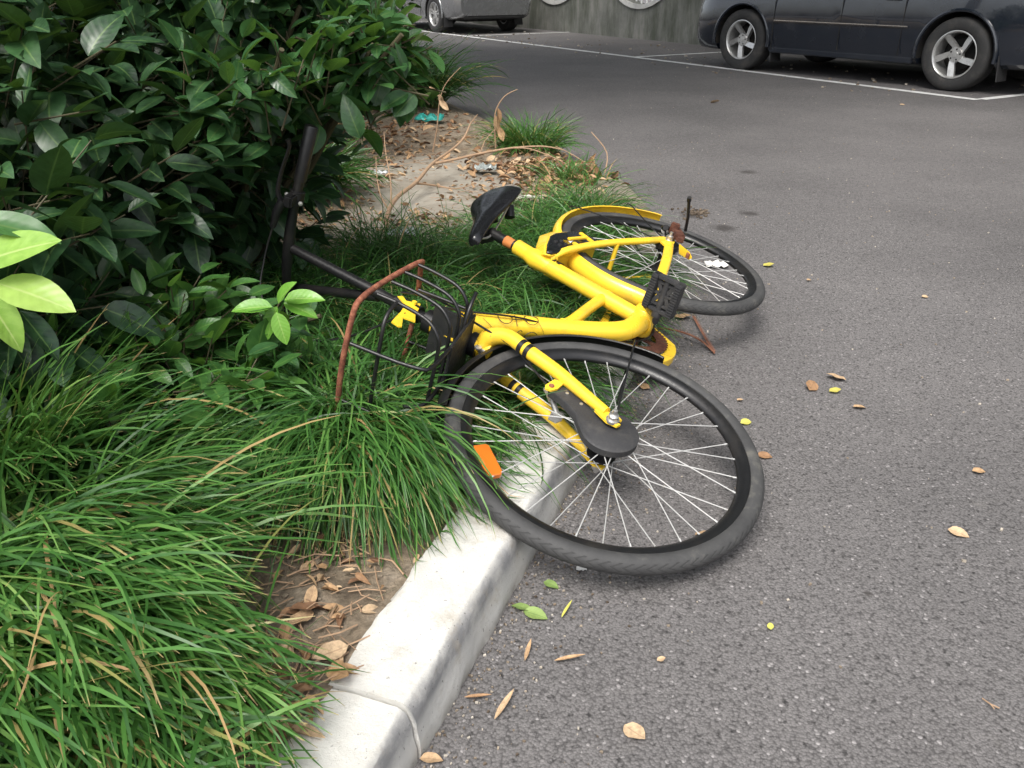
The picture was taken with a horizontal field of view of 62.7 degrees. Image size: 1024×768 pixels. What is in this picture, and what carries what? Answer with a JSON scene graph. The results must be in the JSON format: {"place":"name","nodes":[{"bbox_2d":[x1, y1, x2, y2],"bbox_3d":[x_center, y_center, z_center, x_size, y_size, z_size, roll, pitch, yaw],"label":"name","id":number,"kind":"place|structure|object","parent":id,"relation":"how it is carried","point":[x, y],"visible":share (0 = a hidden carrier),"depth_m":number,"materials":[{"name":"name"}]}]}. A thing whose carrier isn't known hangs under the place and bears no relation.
{"place":"outdoors","nodes":[
{"label":"outdoors","id":0,"kind":"place"},
{"bbox_2d":[2,102,626,767],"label":"soil bed","id":1,"kind":"object","parent":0,"point":[392,576],"visible":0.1,"depth_m":1.46,"materials":[{"name":"brown soil"}]},
{"bbox_2d":[0,211,75,352],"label":"shrub","id":2,"kind":"object","parent":1,"relation":"on","point":[24,236],"visible":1,"depth_m":1.04,"materials":[{"name":"green plant"}]},
{"bbox_2d":[0,277,246,531],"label":"grass clump","id":3,"kind":"object","parent":1,"relation":"on","point":[27,468],"visible":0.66,"depth_m":1.48,"materials":[{"name":"green plant"}]},
{"bbox_2d":[0,247,350,511],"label":"shrub","id":4,"kind":"object","parent":1,"relation":"on","point":[216,294],"visible":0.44,"depth_m":1.75,"materials":[{"name":"green plant"}]},
{"bbox_2d":[0,0,353,440],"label":"shrub","id":5,"kind":"object","parent":1,"relation":"on","point":[60,151],"visible":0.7,"depth_m":1.82,"materials":[{"name":"green plant"}]},
{"bbox_2d":[0,360,392,767],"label":"grass clump","id":6,"kind":"object","parent":1,"relation":"on","point":[140,551],"visible":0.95,"depth_m":1.15,"materials":[{"name":"green plant"}]},
{"bbox_2d":[0,477,396,767],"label":"grass clump","id":7,"kind":"object","parent":1,"relation":"on","point":[251,719],"visible":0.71,"depth_m":1.00,"materials":[{"name":"green plant"}]},
{"bbox_2d":[49,368,355,568],"bbox_3d":[-0.580,0.115,1.681,0.675,0.176,0.719,0,26,0],"label":"grass clump","id":8,"kind":"object","parent":1,"relation":"on","point":[263,471],"visible":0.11,"depth_m":1.52,"materials":[{"name":"green plant"}]},
{"bbox_2d":[75,0,421,144],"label":"shrub","id":9,"kind":"object","parent":1,"relation":"on","point":[396,9],"depth_m":5.09,"materials":[{"name":"green plant"}]},
{"bbox_2d":[229,282,324,376],"bbox_3d":[-0.539,-0.073,1.834,0.206,0.360,0.235,-18,31,-32],"label":"shrub","id":10,"kind":"object","parent":1,"relation":"on","point":[278,325],"visible":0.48,"depth_m":1.75,"materials":[{"name":"green plant"}]},
{"bbox_2d":[140,0,446,280],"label":"shrub","id":11,"kind":"object","parent":1,"relation":"on","point":[354,63],"visible":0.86,"depth_m":1.99,"materials":[{"name":"green plant"}]},
{"bbox_2d":[257,120,410,220],"bbox_3d":[-0.998,-0.976,3.659,1.081,0.371,1.031,0,26,0],"label":"grass clump","id":12,"kind":"object","parent":1,"relation":"on","point":[350,171],"visible":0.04,"depth_m":3.65,"materials":[{"name":"green plant"}]},
{"bbox_2d":[112,160,585,767],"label":"soil crumbs","id":13,"kind":"object","parent":1,"relation":"on","point":[318,562],"visible":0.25,"depth_m":1.41,"materials":[{"name":"brown soil"}]},
{"bbox_2d":[114,312,593,591],"bbox_3d":[-0.319,0.056,1.767,0.975,0.236,1.037,0,26,0],"label":"grass clump","id":14,"kind":"object","parent":1,"relation":"on","point":[391,462],"visible":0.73,"depth_m":1.54,"materials":[{"name":"green plant"}]},
{"bbox_2d":[373,170,387,173],"bbox_3d":[-0.649,-1.041,4.124,0.075,0.016,0.064,0,26,0],"label":"tissue","id":15,"kind":"object","parent":1,"relation":"on","point":[382,172],"visible":0.53,"depth_m":4.12,"materials":[{"name":"white paper"}]},
{"bbox_2d":[200,107,629,766],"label":"leaf litter","id":16,"kind":"object","parent":1,"relation":"on","point":[336,649],"visible":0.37,"depth_m":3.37,"materials":[{"name":"brown plant"}]},
{"bbox_2d":[320,154,524,244],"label":"stepping slab","id":17,"kind":"structure","parent":1,"relation":"on","point":[423,194],"depth_m":3.89,"materials":[{"name":"beige stone"}]},
{"bbox_2d":[388,226,418,235],"bbox_3d":[-0.408,-0.575,3.165,0.120,0.026,0.099,0,26,0],"label":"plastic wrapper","id":18,"kind":"object","parent":17,"relation":"on","point":[405,230],"visible":0.27,"depth_m":3.16,"materials":[{"name":"grey plastic"}]},
{"bbox_2d":[376,114,565,239],"bbox_3d":[-0.326,-0.981,3.778,0.673,0.271,1.378,18,31,33],"label":"fallen branch","id":19,"kind":"object","parent":17,"relation":"on","point":[413,184],"visible":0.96,"depth_m":3.94,"materials":[{"name":"brown wood"}]},
{"bbox_2d":[474,162,496,169],"bbox_3d":[-0.132,-1.087,4.203,0.110,0.027,0.095,0,26,0],"label":"plastic scrap","id":20,"kind":"object","parent":17,"relation":"on","point":[482,165],"visible":1,"depth_m":4.20,"materials":[{"name":"white plastic"}]},
{"bbox_2d":[415,113,443,121],"bbox_3d":[-0.560,-1.815,5.696,0.191,0.046,0.172,0,26,0],"label":"plastic scrap","id":21,"kind":"object","parent":1,"relation":"on","point":[429,117],"visible":0.94,"depth_m":5.65,"materials":[{"name":"teal plastic"}]},
{"bbox_2d":[423,67,460,151],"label":"dead stalk","id":22,"kind":"object","parent":1,"relation":"on","point":[443,104],"visible":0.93,"depth_m":4.61,"materials":[{"name":"brown plant"}]},
{"bbox_2d":[370,28,514,114],"bbox_3d":[-1.106,-2.409,6.398,2.273,0.633,1.774,14,29,26],"label":"grass clump","id":23,"kind":"object","parent":1,"relation":"on","point":[437,76],"visible":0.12,"depth_m":6.27,"materials":[{"name":"green plant"}]},
{"bbox_2d":[493,89,517,148],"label":"dead stalk","id":24,"kind":"object","parent":1,"relation":"on","point":[498,129],"visible":0.96,"depth_m":4.66,"materials":[{"name":"brown plant"}]},
{"bbox_2d":[462,103,594,157],"bbox_3d":[0.102,-1.452,4.835,0.876,0.300,0.805,0,26,0],"label":"grass clump","id":25,"kind":"object","parent":1,"relation":"on","point":[546,136],"visible":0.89,"depth_m":4.75,"materials":[{"name":"green plant"}]},
{"bbox_2d":[518,194,543,197],"bbox_3d":[0.052,-0.818,3.661,0.170,0.010,0.052,0,26,0],"label":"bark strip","id":26,"kind":"object","parent":1,"relation":"on","point":[530,196],"visible":0.34,"depth_m":3.66,"materials":[{"name":"white"}]},
{"bbox_2d":[515,143,643,189],"bbox_3d":[0.317,-1.050,4.075,0.648,0.209,0.596,0,26,0],"label":"grass clump","id":27,"kind":"object","parent":1,"relation":"on","point":[560,174],"visible":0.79,"depth_m":4.11,"materials":[{"name":"green plant"}]},
{"bbox_2d":[556,132,618,181],"bbox_3d":[0.384,-1.109,4.215,0.314,0.246,0.474,0,26,0],"label":"withered cutting","id":28,"kind":"object","parent":1,"relation":"on","point":[616,174],"visible":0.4,"depth_m":4.21,"materials":[{"name":"brown plant"}]},
{"bbox_2d":[7,163,707,545],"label":"grass","id":29,"kind":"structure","parent":0,"point":[515,293],"depth_m":2.48,"materials":[{"name":"green plant"}]},
{"bbox_2d":[407,0,1023,767],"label":"asphalt road","id":30,"kind":"structure","parent":0,"point":[905,618],"depth_m":1.98,"materials":[{"name":"grey asphalt"}]},
{"bbox_2d":[266,689,417,767],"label":"kerb stone","id":31,"kind":"object","parent":30,"relation":"on","point":[365,732],"visible":0.76,"depth_m":1.12,"materials":[{"name":"concrete"}]},
{"bbox_2d":[420,752,442,762],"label":"fallen leaf","id":32,"kind":"object","parent":30,"relation":"on","point":[429,757],"visible":1,"depth_m":1.19,"materials":[{"name":"beige plant"}]},
{"bbox_2d":[395,0,530,32],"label":"parked car","id":33,"kind":"object","parent":30,"relation":"on","point":[442,15],"visible":0.77,"depth_m":15.59,"materials":[{"name":"silver metal"}]},
{"bbox_2d":[328,390,601,758],"bbox_3d":[-0.021,0.273,1.628,0.153,0.124,1.025,9,27,18],"label":"kerb stone","id":34,"kind":"object","parent":30,"relation":"on","point":[429,631],"visible":0.61,"depth_m":1.35,"materials":[{"name":"concrete"}]},
{"bbox_2d":[465,693,490,696],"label":"fallen leaf","id":35,"kind":"object","parent":30,"relation":"on","point":[477,695],"visible":1,"depth_m":1.28,"materials":[{"name":"plant"}]},
{"bbox_2d":[494,689,513,718],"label":"fallen leaf","id":36,"kind":"object","parent":30,"relation":"on","point":[503,704],"visible":1,"depth_m":1.27,"materials":[{"name":"beige plant"}]},
{"bbox_2d":[259,124,764,575],"bbox_3d":[0.049,-0.237,2.199,1.258,0.623,1.742,19,32,6],"label":"bicycle","id":37,"kind":"object","parent":30,"relation":"on","point":[498,344],"visible":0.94,"depth_m":1.88,"materials":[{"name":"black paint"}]},
{"bbox_2d":[511,603,528,609],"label":"fallen leaf","id":38,"kind":"object","parent":30,"relation":"on","point":[522,606],"visible":1,"depth_m":1.47,"materials":[{"name":"green plant"}]},
{"bbox_2d":[524,639,530,659],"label":"fallen leaf","id":39,"kind":"object","parent":30,"relation":"on","point":[527,650],"visible":1,"depth_m":1.37,"materials":[{"name":"brown plant"}]},
{"bbox_2d":[523,606,547,618],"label":"fallen leaf","id":40,"kind":"object","parent":30,"relation":"on","point":[533,612],"visible":1,"depth_m":1.45,"materials":[{"name":"green plant"}]},
{"bbox_2d":[544,579,558,588],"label":"fallen leaf","id":41,"kind":"object","parent":30,"relation":"on","point":[550,583],"visible":1,"depth_m":1.52,"materials":[{"name":"green plant"}]},
{"bbox_2d":[562,600,571,615],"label":"fallen leaf","id":42,"kind":"object","parent":30,"relation":"on","point":[566,608],"visible":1,"depth_m":1.46,"materials":[{"name":"yellow plant"}]},
{"bbox_2d":[554,654,584,660],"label":"fallen leaf","id":43,"kind":"object","parent":30,"relation":"on","point":[568,657],"visible":1,"depth_m":1.36,"materials":[{"name":"brown plant"}]},
{"bbox_2d":[423,134,739,767],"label":"kerb grit","id":44,"kind":"object","parent":30,"relation":"on","point":[491,691],"visible":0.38,"depth_m":1.50,"materials":[{"name":"grey gravel"}]},
{"bbox_2d":[576,566,586,570],"bbox_3d":[0.130,0.343,1.565,0.020,0.004,0.013,0,26,0],"label":"paper bit","id":45,"kind":"object","parent":30,"relation":"on","point":[579,568],"visible":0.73,"depth_m":1.56,"materials":[{"name":"white paper"}]},
{"bbox_2d":[576,314,657,411],"bbox_3d":[0.316,-0.144,2.483,0.168,0.123,0.994,8,27,16],"label":"kerb stone","id":46,"kind":"object","parent":30,"relation":"on","point":[608,397],"visible":0.04,"depth_m":2.13,"materials":[{"name":"concrete"}]},
{"bbox_2d":[596,180,646,206],"bbox_3d":[0.506,-0.827,3.884,0.153,0.124,0.519,-2,26,-5],"label":"kerb stone","id":47,"kind":"object","parent":30,"relation":"on","point":[620,187],"visible":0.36,"depth_m":3.88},
{"bbox_2d":[623,722,644,738],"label":"fallen leaf","id":48,"kind":"object","parent":30,"relation":"on","point":[633,730],"visible":1,"depth_m":1.22,"materials":[{"name":"beige plant"}]},
{"bbox_2d":[623,206,660,264],"bbox_3d":[0.505,-0.532,3.279,0.174,0.123,0.850,2,26,4],"label":"kerb stone","id":49,"kind":"object","parent":30,"relation":"on","point":[651,232],"visible":0.09,"depth_m":3.11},
{"bbox_2d":[638,383,649,388],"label":"fallen leaf","id":50,"kind":"object","parent":30,"relation":"on","point":[645,386],"visible":0.92,"depth_m":2.25,"materials":[{"name":"brown plant"}]},
{"bbox_2d":[657,656,664,660],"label":"fallen leaf","id":51,"kind":"object","parent":30,"relation":"on","point":[661,658],"visible":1,"depth_m":1.36,"materials":[{"name":"beige plant"}]},
{"bbox_2d":[675,313,689,317],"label":"fallen leaf","id":52,"kind":"object","parent":30,"relation":"on","point":[681,315],"visible":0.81,"depth_m":2.71,"materials":[{"name":"brown plant"}]},
{"bbox_2d":[657,316,714,353],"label":"dried frond","id":53,"kind":"object","parent":30,"relation":"on","point":[709,345],"visible":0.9,"depth_m":2.54,"materials":[{"name":"brown plant"}]},
{"bbox_2d":[671,205,709,219],"bbox_3d":[0.835,-0.799,3.903,0.172,0.012,0.234,0,26,0],"label":"dark debris","id":54,"kind":"object","parent":30,"relation":"on","point":[697,212],"visible":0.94,"depth_m":3.90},
{"bbox_2d":[703,260,728,266],"bbox_3d":[0.776,-0.459,3.192,0.086,0.019,0.076,0,26,0],"label":"tissue","id":55,"kind":"object","parent":30,"relation":"on","point":[717,263],"visible":0.88,"depth_m":3.17,"materials":[{"name":"white paper"}]},
{"bbox_2d":[424,31,1023,99],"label":"parking lines","id":56,"kind":"object","parent":30,"relation":"on","point":[997,97],"visible":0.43,"depth_m":9.58,"materials":[{"name":"paint"}]},
{"bbox_2d":[424,28,1023,94],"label":"bay leaf bits","id":57,"kind":"object","parent":30,"relation":"on","point":[873,80],"visible":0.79,"depth_m":11.06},
{"bbox_2d":[456,0,996,72],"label":"garden wall","id":58,"kind":"structure","parent":30,"relation":"on","point":[675,21],"depth_m":14.70,"materials":[{"name":"grey concrete"}]},
{"bbox_2d":[740,418,750,423],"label":"fallen leaf","id":59,"kind":"object","parent":30,"relation":"on","point":[745,421],"visible":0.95,"depth_m":2.08,"materials":[{"name":"yellow plant"}]},
{"bbox_2d":[758,451,771,457],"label":"fallen leaf","id":60,"kind":"object","parent":30,"relation":"on","point":[762,454],"visible":0.88,"depth_m":1.93,"materials":[{"name":"orange plant"}]},
{"bbox_2d":[767,623,773,628],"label":"fallen leaf","id":61,"kind":"object","parent":30,"relation":"on","point":[770,625],"visible":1,"depth_m":1.42,"materials":[{"name":"yellow plant"}]},
{"bbox_2d":[525,60,1022,668],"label":"lane specks","id":62,"kind":"object","parent":30,"relation":"on","point":[821,330],"visible":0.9,"depth_m":2.76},
{"bbox_2d":[806,380,817,389],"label":"fallen leaf","id":63,"kind":"object","parent":30,"relation":"on","point":[811,385],"visible":1,"depth_m":2.25,"materials":[{"name":"brown plant"}]},
{"bbox_2d":[829,387,840,391],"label":"fallen leaf","id":64,"kind":"object","parent":30,"relation":"on","point":[835,389],"visible":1,"depth_m":2.23,"materials":[{"name":"yellow plant"}]},
{"bbox_2d":[827,373,845,379],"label":"fallen leaf","id":65,"kind":"object","parent":30,"relation":"on","point":[837,376],"visible":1,"depth_m":2.31,"materials":[{"name":"beige plant"}]},
{"bbox_2d":[697,0,1023,90],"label":"parked car","id":66,"kind":"object","parent":30,"relation":"on","point":[952,45],"visible":1,"depth_m":8.32,"materials":[{"name":"paint"}]},
{"bbox_2d":[948,526,968,537],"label":"fallen leaf","id":67,"kind":"object","parent":30,"relation":"on","point":[956,531],"visible":1,"depth_m":1.67,"materials":[{"name":"beige plant"}]},
{"bbox_2d":[972,467,984,472],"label":"fallen leaf","id":68,"kind":"object","parent":30,"relation":"on","point":[978,469],"visible":1,"depth_m":1.87,"materials":[{"name":"brown plant"}]},
{"bbox_2d":[982,698,999,708],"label":"twig","id":69,"kind":"object","parent":30,"relation":"on","point":[992,705],"visible":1,"depth_m":1.27,"materials":[{"name":"brown wood"}]}
]}

